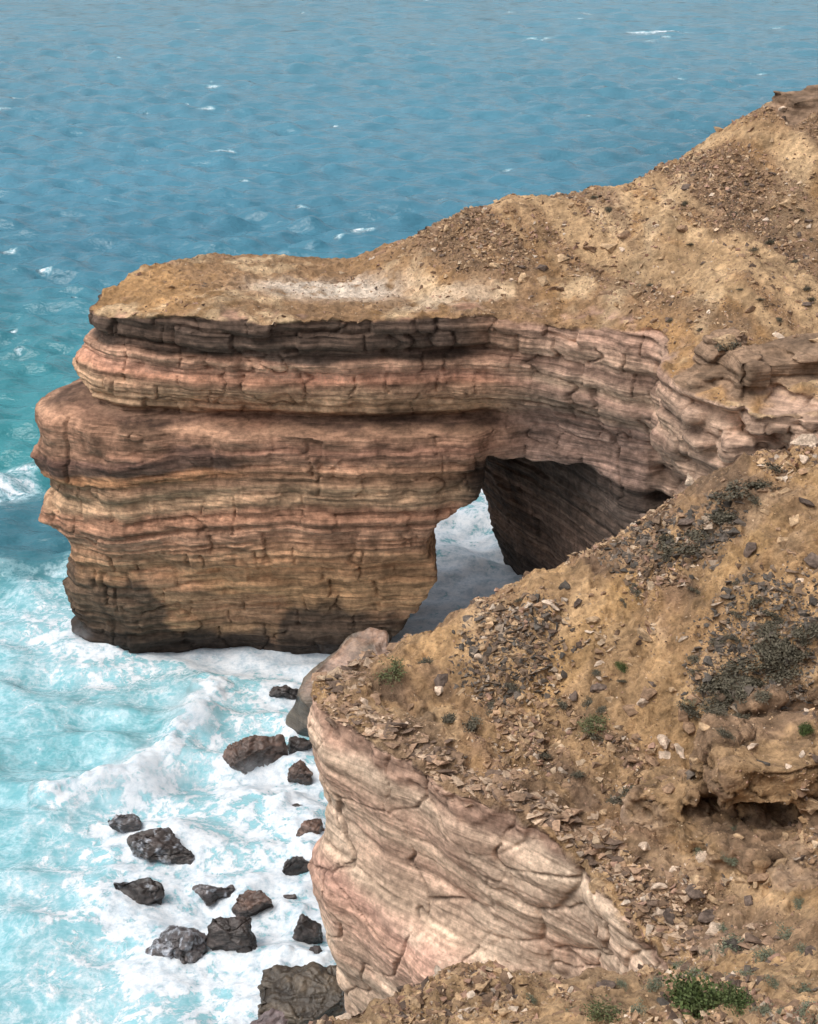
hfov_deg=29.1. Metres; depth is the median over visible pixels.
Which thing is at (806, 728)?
shrub
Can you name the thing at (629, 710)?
stone
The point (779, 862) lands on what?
stone
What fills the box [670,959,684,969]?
shrub
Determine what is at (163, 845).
boulder
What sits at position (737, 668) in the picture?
shrub
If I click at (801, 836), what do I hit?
stone
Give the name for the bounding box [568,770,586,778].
shrub
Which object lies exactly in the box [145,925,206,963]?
boulder
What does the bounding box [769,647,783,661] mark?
shrub
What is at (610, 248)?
stone
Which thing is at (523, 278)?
stone
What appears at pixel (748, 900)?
stone
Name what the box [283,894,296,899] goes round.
boulder
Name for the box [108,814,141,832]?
boulder
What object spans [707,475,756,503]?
shrub
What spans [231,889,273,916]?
boulder
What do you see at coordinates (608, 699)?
stone
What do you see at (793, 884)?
stone
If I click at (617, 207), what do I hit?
stone
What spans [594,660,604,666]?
stone
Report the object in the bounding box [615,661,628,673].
shrub
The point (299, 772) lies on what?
boulder
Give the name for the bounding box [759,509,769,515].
stone
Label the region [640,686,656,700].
stone
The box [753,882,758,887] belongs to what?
stone
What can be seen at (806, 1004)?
shrub
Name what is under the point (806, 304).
stone
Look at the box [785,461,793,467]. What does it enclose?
stone
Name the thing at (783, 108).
stone
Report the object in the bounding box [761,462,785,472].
shrub
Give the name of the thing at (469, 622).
stone
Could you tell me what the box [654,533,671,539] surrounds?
shrub
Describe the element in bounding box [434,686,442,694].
stone
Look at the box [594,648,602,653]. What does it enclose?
stone
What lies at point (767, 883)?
stone
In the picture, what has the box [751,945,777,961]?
shrub
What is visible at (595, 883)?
stone
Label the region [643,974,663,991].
shrub
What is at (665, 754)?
stone
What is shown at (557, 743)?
stone
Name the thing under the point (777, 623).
shrub
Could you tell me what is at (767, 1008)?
shrub
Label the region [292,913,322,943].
boulder
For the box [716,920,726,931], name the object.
shrub
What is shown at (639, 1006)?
shrub
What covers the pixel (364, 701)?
stone
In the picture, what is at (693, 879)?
stone
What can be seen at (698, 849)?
shrub
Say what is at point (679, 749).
stone
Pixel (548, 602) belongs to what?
stone
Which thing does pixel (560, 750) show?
stone
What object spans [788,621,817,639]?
shrub
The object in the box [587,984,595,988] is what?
stone
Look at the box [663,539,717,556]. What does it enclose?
shrub
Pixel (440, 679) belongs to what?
stone
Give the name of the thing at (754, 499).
shrub
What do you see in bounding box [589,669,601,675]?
shrub
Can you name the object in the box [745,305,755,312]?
stone
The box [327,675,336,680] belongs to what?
stone
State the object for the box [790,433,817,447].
stone
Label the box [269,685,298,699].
boulder
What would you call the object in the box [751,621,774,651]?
shrub
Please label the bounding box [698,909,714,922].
stone
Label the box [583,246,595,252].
stone
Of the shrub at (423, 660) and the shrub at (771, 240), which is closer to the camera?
the shrub at (423, 660)
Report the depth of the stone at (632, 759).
45.82 m
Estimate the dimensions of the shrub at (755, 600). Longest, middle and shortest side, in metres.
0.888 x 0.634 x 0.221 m
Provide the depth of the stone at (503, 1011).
33.04 m
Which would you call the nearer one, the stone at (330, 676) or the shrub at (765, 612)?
the shrub at (765, 612)
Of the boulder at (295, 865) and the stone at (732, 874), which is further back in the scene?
the boulder at (295, 865)
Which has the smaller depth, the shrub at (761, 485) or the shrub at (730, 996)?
the shrub at (730, 996)
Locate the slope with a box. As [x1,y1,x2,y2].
[310,446,817,1023]
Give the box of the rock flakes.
[311,633,800,971]
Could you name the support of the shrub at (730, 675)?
on the slope
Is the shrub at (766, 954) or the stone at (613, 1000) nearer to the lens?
the stone at (613, 1000)
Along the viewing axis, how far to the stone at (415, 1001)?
33.93 m
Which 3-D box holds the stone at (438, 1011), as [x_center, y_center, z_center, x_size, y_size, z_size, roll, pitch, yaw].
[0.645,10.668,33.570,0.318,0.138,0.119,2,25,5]
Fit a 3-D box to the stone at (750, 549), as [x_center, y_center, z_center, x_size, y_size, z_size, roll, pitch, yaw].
[10.282,1.114,47.526,0.371,0.448,0.712,6,26,12]
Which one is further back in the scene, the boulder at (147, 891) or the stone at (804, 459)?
the boulder at (147, 891)
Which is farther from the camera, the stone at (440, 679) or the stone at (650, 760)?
the stone at (440, 679)
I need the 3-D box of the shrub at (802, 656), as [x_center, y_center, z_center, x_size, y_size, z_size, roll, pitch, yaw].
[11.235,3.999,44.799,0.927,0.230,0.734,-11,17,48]
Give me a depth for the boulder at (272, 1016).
75.26 m
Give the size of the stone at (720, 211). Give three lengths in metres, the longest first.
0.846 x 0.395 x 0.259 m
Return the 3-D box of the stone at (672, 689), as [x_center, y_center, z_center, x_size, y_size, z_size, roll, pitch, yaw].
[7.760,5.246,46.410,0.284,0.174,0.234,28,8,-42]
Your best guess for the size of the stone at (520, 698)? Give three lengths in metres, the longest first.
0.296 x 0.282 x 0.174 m
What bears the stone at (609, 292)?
on the hillside
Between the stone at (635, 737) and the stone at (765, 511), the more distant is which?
the stone at (765, 511)
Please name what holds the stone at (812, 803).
on the rubble at (558, 988)
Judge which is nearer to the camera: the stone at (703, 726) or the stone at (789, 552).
the stone at (703, 726)
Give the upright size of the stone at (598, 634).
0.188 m
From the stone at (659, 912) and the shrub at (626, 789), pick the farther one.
the shrub at (626, 789)
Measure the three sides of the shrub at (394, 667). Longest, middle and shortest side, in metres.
1.532 x 1.112 x 0.388 m
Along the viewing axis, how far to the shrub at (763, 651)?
44.99 m
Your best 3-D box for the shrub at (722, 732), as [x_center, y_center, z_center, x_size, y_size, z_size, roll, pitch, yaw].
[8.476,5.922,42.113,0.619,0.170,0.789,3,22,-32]
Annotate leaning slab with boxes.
[285,627,388,736]
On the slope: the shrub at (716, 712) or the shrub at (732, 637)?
the shrub at (732, 637)
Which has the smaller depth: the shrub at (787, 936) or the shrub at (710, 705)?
the shrub at (787, 936)
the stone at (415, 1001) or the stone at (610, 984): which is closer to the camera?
the stone at (415, 1001)
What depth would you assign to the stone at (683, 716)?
45.78 m
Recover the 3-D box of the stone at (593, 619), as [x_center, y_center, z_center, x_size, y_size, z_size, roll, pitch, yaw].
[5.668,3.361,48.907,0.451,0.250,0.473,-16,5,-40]
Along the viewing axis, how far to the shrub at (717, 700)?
45.48 m
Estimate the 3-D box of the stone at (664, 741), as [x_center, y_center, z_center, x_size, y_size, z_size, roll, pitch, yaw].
[7.434,6.648,45.740,0.416,0.303,0.494,-32,37,13]
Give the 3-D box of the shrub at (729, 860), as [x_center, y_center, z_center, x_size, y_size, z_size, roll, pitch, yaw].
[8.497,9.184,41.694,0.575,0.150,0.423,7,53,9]
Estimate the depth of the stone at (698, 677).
46.00 m
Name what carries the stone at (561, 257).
on the hillside
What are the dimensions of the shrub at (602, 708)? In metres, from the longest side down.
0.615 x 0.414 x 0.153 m
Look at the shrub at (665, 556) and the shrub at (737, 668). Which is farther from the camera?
the shrub at (665, 556)
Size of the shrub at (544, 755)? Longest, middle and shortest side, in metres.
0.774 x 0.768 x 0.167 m
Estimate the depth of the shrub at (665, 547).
49.22 m
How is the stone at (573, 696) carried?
on the slope
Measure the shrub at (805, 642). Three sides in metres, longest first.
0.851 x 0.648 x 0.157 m
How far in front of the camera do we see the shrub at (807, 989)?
33.32 m
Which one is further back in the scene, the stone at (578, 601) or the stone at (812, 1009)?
the stone at (578, 601)
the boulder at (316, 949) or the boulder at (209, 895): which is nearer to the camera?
the boulder at (316, 949)
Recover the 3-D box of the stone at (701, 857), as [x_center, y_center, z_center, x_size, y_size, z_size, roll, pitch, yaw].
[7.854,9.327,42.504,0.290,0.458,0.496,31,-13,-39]
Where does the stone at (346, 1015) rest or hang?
on the slope
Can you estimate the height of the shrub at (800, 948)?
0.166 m
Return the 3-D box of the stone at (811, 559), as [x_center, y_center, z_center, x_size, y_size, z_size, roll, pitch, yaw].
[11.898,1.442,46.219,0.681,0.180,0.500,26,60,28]
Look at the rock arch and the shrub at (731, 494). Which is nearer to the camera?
the shrub at (731, 494)
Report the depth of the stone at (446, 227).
104.01 m
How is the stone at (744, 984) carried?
on the slope
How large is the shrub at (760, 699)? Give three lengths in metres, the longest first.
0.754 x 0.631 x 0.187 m
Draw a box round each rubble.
[109,101,817,406]
[308,444,817,1023]
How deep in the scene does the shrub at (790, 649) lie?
44.81 m
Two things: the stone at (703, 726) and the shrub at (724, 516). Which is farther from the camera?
the shrub at (724, 516)
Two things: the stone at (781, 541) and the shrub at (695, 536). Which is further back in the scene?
the shrub at (695, 536)
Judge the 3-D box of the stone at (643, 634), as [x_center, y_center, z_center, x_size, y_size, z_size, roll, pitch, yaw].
[7.138,3.771,47.918,0.207,0.374,0.777,-14,28,-27]
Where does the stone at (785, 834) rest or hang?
on the slope
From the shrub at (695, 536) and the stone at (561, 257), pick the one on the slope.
the shrub at (695, 536)
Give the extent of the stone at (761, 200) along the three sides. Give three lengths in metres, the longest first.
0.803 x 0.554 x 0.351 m
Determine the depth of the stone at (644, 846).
43.18 m
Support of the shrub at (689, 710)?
on the slope
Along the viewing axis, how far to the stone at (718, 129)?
103.42 m
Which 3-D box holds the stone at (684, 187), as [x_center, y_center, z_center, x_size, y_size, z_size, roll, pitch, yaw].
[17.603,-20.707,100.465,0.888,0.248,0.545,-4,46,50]
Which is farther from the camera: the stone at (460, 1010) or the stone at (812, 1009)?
the stone at (460, 1010)
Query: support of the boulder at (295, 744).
in the sea
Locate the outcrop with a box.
[621,658,817,890]
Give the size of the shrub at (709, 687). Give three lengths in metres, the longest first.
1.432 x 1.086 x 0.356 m
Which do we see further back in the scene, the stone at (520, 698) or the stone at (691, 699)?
the stone at (520, 698)
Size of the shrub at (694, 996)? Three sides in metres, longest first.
2.057 x 1.875 x 0.859 m
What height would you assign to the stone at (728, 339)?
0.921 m
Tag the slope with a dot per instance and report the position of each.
(672, 602)
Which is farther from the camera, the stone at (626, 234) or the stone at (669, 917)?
the stone at (626, 234)
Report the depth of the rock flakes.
44.03 m
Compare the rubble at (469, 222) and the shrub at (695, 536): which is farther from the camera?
the rubble at (469, 222)
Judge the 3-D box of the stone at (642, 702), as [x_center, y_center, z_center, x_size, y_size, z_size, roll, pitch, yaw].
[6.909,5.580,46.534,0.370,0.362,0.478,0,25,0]
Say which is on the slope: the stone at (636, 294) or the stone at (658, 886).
the stone at (658, 886)
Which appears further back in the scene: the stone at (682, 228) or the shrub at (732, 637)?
the stone at (682, 228)
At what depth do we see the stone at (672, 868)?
42.26 m
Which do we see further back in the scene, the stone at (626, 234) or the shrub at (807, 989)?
the stone at (626, 234)
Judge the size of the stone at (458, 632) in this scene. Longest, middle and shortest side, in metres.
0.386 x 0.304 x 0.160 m
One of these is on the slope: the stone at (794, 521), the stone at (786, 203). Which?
the stone at (794, 521)
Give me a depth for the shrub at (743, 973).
34.85 m
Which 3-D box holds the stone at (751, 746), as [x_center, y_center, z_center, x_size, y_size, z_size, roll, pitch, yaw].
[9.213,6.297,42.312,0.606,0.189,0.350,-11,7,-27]
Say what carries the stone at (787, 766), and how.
on the outcrop
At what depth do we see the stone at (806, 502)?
47.48 m
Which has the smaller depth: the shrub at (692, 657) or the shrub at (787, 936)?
the shrub at (787, 936)
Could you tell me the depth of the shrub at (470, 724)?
47.44 m
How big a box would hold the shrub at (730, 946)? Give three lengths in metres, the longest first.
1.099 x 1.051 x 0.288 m
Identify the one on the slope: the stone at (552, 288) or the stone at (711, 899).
the stone at (711, 899)
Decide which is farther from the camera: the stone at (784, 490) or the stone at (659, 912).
the stone at (784, 490)
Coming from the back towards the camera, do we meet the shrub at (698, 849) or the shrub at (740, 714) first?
the shrub at (740, 714)
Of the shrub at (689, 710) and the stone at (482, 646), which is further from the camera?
the stone at (482, 646)
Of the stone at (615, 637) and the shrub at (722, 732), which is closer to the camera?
the shrub at (722, 732)
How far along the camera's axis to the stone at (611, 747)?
46.09 m
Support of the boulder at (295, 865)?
in the sea
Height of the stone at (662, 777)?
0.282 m
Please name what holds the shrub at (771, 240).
on the hillside
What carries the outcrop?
on the slope
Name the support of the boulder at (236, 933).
in the sea
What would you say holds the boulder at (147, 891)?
in the sea
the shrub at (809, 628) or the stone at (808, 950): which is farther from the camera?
the shrub at (809, 628)
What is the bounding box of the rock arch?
[30,85,817,654]
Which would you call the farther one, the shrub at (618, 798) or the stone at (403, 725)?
the stone at (403, 725)
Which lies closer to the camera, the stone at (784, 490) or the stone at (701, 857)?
the stone at (701, 857)
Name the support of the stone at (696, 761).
on the outcrop
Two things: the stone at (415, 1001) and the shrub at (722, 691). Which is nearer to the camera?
the stone at (415, 1001)
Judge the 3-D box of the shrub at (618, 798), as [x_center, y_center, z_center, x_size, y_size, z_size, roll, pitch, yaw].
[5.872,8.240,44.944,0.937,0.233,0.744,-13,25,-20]
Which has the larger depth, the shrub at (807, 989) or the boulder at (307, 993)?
the boulder at (307, 993)
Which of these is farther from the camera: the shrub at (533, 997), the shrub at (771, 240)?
the shrub at (771, 240)
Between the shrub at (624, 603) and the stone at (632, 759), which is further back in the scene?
the shrub at (624, 603)
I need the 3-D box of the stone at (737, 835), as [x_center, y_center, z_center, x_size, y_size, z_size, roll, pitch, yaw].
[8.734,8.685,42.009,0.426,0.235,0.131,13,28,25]
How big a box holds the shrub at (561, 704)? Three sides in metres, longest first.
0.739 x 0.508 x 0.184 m
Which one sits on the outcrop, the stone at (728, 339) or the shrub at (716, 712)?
the shrub at (716, 712)
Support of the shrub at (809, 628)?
on the slope
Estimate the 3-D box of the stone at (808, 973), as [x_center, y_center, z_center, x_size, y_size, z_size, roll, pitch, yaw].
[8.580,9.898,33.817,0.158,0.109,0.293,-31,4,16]
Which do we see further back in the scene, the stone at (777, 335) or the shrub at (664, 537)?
the stone at (777, 335)
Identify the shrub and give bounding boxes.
[373,654,406,690]
[417,657,433,664]
[439,712,456,723]
[462,710,485,731]
[484,699,495,714]
[504,678,522,691]
[525,990,537,1003]
[539,748,552,759]
[554,696,567,711]
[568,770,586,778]
[577,713,610,737]
[579,994,626,1023]
[581,692,593,709]
[584,730,606,749]
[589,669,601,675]
[595,705,606,714]
[605,794,624,804]
[614,785,633,797]
[614,979,626,990]
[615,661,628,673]
[620,597,626,608]
[628,581,640,599]
[628,997,646,1014]
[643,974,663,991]
[644,535,675,556]
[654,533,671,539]
[659,551,671,561]
[659,966,731,1018]
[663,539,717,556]
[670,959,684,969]
[676,700,701,720]
[677,526,715,542]
[679,965,709,977]
[684,654,700,664]
[685,585,699,594]
[691,678,725,694]
[693,847,702,855]
[696,698,730,714]
[698,506,738,523]
[705,705,729,716]
[706,692,728,706]
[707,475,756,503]
[708,638,724,645]
[711,662,742,682]
[713,727,735,742]
[714,337,743,351]
[714,672,754,703]
[714,978,758,1016]
[715,927,744,955]
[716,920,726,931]
[718,657,772,674]
[718,686,730,697]
[720,852,738,866]
[722,632,741,642]
[723,968,756,975]
[727,610,745,618]
[730,712,749,718]
[740,673,766,687]
[741,478,781,489]
[741,491,762,508]
[747,597,764,606]
[748,687,772,704]
[749,639,791,678]
[749,1000,772,1016]
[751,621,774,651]
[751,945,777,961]
[758,618,784,630]
[759,608,784,620]
[760,621,798,667]
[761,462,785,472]
[762,661,802,684]
[763,238,775,244]
[763,974,791,989]
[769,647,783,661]
[775,921,793,940]
[780,641,803,667]
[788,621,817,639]
[791,976,812,993]
[792,650,816,659]
[793,628,806,642]
[793,896,804,909]
[793,999,817,1023]
[794,942,806,955]
[796,640,813,646]
[797,721,815,736]
[802,622,817,640]
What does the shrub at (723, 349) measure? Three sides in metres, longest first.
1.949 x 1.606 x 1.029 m
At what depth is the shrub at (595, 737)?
46.49 m
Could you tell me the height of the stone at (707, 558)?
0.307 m
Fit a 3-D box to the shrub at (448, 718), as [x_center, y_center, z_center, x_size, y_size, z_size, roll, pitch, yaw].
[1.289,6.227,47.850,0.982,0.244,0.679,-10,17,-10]
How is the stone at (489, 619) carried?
on the slope
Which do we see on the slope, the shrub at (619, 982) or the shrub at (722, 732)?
the shrub at (619, 982)
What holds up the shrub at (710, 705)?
on the slope
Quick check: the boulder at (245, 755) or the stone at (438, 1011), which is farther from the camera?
the boulder at (245, 755)
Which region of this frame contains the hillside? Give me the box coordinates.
[93,101,817,564]
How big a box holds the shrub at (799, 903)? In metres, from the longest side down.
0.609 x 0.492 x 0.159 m
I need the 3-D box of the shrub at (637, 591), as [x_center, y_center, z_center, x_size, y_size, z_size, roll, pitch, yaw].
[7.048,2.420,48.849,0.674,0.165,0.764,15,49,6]
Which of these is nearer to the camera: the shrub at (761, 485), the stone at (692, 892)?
the stone at (692, 892)
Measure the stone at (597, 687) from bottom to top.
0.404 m
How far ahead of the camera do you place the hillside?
98.89 m
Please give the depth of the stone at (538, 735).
47.00 m
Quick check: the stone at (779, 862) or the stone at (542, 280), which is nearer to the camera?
the stone at (779, 862)
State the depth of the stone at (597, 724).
46.63 m
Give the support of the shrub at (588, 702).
on the slope
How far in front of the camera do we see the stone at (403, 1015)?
33.66 m
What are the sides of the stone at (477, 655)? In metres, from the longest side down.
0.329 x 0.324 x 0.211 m
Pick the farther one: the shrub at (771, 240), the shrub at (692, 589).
the shrub at (771, 240)
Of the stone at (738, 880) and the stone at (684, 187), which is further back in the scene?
the stone at (684, 187)
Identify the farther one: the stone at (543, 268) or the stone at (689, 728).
the stone at (543, 268)
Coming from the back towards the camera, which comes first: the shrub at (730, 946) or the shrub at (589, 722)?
the shrub at (589, 722)
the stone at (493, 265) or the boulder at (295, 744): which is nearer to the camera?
the boulder at (295, 744)
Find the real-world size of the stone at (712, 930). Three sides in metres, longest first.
0.497 x 0.433 x 0.248 m
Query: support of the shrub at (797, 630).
on the slope
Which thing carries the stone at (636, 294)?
on the hillside
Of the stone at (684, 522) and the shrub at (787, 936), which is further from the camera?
the stone at (684, 522)
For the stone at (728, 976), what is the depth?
34.07 m
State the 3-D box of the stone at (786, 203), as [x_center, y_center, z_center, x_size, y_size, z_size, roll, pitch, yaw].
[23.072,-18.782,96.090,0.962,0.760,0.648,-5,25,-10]
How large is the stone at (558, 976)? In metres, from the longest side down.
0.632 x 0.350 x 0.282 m
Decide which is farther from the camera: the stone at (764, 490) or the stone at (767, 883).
the stone at (764, 490)
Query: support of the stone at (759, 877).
on the slope
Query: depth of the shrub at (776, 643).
44.97 m
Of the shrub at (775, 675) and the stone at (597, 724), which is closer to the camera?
the shrub at (775, 675)
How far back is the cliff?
46.95 m
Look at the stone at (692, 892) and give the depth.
41.31 m
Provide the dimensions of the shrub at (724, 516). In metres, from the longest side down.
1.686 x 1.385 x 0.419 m
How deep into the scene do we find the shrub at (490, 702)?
48.12 m
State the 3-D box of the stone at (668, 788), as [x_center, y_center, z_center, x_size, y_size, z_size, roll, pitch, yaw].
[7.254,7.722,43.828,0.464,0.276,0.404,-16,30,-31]
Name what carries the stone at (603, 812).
on the slope
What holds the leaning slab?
in the sea
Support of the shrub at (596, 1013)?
on the slope
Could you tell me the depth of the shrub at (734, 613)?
46.45 m
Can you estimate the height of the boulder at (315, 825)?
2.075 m
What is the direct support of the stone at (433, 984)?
on the slope
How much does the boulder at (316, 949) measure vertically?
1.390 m
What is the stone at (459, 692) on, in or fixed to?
on the slope
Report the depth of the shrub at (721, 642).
46.36 m
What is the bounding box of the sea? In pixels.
[0,0,817,1023]
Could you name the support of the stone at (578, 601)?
on the slope
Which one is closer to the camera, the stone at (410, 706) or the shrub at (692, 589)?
the shrub at (692, 589)
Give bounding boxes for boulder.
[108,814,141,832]
[113,877,164,905]
[127,827,194,864]
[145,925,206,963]
[192,884,234,906]
[206,915,256,952]
[222,734,287,774]
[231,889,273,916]
[250,1008,287,1023]
[257,961,344,1023]
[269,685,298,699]
[282,856,309,875]
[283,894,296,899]
[287,736,311,753]
[287,759,312,785]
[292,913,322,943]
[296,818,324,836]
[309,945,322,953]
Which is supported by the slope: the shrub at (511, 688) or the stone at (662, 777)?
the shrub at (511, 688)
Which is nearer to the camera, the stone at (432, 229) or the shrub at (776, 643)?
the shrub at (776, 643)
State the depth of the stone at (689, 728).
45.59 m
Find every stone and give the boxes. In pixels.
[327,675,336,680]
[335,1012,351,1019]
[360,697,367,705]
[390,722,407,728]
[396,1011,407,1018]
[407,995,420,1008]
[408,700,415,710]
[427,226,439,232]
[430,980,437,987]
[432,1010,446,1014]
[434,673,447,686]
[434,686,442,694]
[444,225,449,231]
[455,688,464,695]
[456,629,463,635]
[459,1007,475,1012]
[464,617,473,628]
[473,653,481,658]
[479,643,488,650]
[486,617,497,622]
[489,262,500,268]
[498,1008,509,1015]
[516,695,525,702]
[518,273,529,282]
[529,731,544,739]
[536,264,548,271]
[536,275,547,286]
[542,600,559,610]
[545,286,558,290]
[549,739,560,747]
[552,974,561,978]
[555,747,567,754]
[557,254,568,262]
[569,691,577,700]
[574,598,581,607]
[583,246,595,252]
[585,616,600,623]
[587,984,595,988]
[588,877,607,893]
[590,683,606,692]
[592,721,604,730]
[594,631,604,638]
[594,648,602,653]
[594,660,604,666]
[596,980,615,989]
[599,290,611,294]
[599,809,606,815]
[603,244,616,253]
[605,697,613,702]
[606,741,615,752]
[607,997,616,1003]
[612,635,620,640]
[613,203,621,210]
[617,230,630,238]
[622,704,637,716]
[627,755,638,763]
[631,292,641,297]
[631,733,640,742]
[636,698,648,707]
[637,627,652,641]
[638,842,650,850]
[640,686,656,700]
[645,755,659,765]
[650,883,667,890]
[652,907,664,915]
[653,774,667,780]
[657,734,670,749]
[658,750,670,758]
[661,782,674,793]
[663,908,674,924]
[669,687,676,692]
[669,866,675,871]
[674,743,684,758]
[676,225,687,232]
[677,518,694,526]
[678,707,689,721]
[680,184,690,190]
[682,721,695,734]
[685,474,693,485]
[685,884,704,899]
[686,694,700,704]
[689,757,699,764]
[689,874,706,884]
[695,672,701,679]
[695,851,706,862]
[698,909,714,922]
[699,722,710,730]
[701,553,716,560]
[705,922,721,935]
[706,893,719,905]
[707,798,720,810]
[712,334,735,349]
[713,126,723,132]
[716,209,725,214]
[725,973,737,980]
[730,871,735,880]
[733,833,743,839]
[733,876,746,883]
[735,982,746,991]
[743,542,756,557]
[744,895,752,905]
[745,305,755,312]
[747,743,758,749]
[747,873,768,882]
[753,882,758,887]
[757,197,765,202]
[757,487,770,492]
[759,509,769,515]
[762,877,771,888]
[772,331,784,338]
[773,858,786,866]
[777,537,787,547]
[778,106,786,110]
[778,487,790,494]
[779,198,791,207]
[782,831,787,840]
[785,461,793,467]
[785,763,791,768]
[786,549,796,554]
[788,881,796,886]
[789,514,798,528]
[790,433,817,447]
[799,455,808,463]
[799,497,814,507]
[799,828,804,842]
[801,302,811,305]
[804,552,817,568]
[804,945,815,955]
[805,797,817,809]
[805,970,810,976]
[808,1004,817,1014]
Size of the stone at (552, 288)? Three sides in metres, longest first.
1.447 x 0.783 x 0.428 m
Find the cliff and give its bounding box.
[307,658,817,1017]
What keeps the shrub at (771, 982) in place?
on the slope
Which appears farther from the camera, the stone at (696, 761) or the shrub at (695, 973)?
the stone at (696, 761)
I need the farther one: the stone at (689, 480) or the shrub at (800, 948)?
the stone at (689, 480)
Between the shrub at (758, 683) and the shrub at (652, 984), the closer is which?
the shrub at (652, 984)

